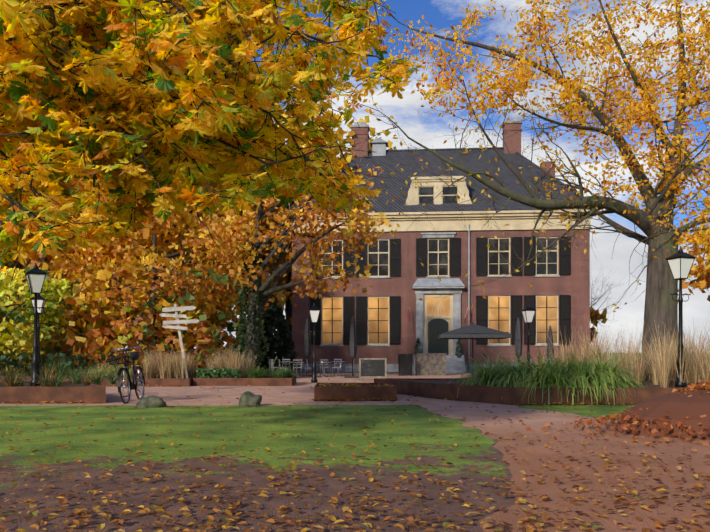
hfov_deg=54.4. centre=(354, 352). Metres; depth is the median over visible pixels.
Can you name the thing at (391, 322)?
house
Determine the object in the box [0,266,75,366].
bush
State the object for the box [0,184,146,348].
leaves
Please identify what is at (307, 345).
parasol
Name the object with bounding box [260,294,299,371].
evergreen shrub
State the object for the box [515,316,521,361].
parasol
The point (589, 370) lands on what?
plants
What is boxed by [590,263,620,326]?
bare trees
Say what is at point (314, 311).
street lamp
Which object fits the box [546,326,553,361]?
parasol
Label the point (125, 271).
orange leaves
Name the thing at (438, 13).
sky
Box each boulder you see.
[136,395,165,407]
[239,391,261,406]
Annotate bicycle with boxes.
[108,346,144,403]
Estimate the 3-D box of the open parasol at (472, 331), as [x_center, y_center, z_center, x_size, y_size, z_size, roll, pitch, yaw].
[5.294,-0.055,30.997,3.017,2.550,3.017,0,0,5]
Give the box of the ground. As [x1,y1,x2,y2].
[0,353,709,531]
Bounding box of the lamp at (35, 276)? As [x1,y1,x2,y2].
[23,263,47,385]
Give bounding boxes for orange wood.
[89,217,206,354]
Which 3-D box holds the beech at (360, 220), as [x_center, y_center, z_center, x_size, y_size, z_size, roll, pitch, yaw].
[-2.941,-3.711,29.469,8.258,10.136,6.756,0,0,-20]
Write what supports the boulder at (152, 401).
on the ground
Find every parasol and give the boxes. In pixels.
[299,317,311,376]
[344,315,358,377]
[438,323,511,377]
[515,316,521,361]
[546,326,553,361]
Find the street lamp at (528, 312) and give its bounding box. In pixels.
[521,303,535,366]
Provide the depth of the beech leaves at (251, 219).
43.24 m
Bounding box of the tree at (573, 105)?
[333,0,709,379]
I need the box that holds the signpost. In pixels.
[159,304,198,377]
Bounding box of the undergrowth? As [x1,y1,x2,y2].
[0,119,709,375]
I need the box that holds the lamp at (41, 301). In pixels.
[29,294,46,366]
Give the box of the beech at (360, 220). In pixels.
[184,143,399,372]
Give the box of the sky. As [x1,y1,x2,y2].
[124,0,709,352]
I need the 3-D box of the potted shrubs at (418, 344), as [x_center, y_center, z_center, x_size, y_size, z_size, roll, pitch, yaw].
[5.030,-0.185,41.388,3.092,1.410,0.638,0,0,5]
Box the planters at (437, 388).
[0,375,689,404]
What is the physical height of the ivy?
6.027 m
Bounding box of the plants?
[0,320,709,406]
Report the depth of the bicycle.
16.62 m
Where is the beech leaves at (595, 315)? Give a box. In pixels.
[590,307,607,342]
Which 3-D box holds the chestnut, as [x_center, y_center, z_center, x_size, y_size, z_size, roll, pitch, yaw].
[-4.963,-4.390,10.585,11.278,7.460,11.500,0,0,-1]
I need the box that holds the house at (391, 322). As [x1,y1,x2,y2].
[283,118,593,373]
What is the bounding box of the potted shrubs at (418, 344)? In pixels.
[413,338,463,357]
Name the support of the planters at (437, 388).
on the ground
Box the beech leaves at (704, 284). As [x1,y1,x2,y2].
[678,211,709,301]
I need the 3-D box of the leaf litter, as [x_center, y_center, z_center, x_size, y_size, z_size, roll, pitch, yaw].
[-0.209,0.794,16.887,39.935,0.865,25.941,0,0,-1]
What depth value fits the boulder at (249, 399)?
15.39 m
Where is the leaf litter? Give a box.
[0,379,709,531]
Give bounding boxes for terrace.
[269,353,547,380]
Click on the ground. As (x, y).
(187, 424)
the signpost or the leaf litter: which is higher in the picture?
the signpost
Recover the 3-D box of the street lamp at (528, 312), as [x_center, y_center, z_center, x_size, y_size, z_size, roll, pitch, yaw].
[7.021,-0.385,27.940,0.600,3.210,0.490,0,0,-7]
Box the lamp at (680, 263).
[666,246,695,387]
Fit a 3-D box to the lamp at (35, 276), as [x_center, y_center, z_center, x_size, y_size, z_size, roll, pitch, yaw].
[-8.163,-0.720,17.653,0.600,3.160,0.490,0,0,-30]
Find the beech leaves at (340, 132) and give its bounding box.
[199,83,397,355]
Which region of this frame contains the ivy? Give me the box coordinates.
[236,242,263,375]
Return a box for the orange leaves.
[51,187,273,361]
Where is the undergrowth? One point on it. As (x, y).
(99, 340)
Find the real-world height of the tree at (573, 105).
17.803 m
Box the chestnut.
[0,0,421,284]
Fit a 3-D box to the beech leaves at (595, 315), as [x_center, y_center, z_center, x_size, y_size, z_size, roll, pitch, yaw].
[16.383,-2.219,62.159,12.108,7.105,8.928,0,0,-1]
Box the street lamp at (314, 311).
[307,303,321,382]
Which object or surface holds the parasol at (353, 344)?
on the ground
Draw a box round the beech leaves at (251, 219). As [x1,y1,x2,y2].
[70,181,289,322]

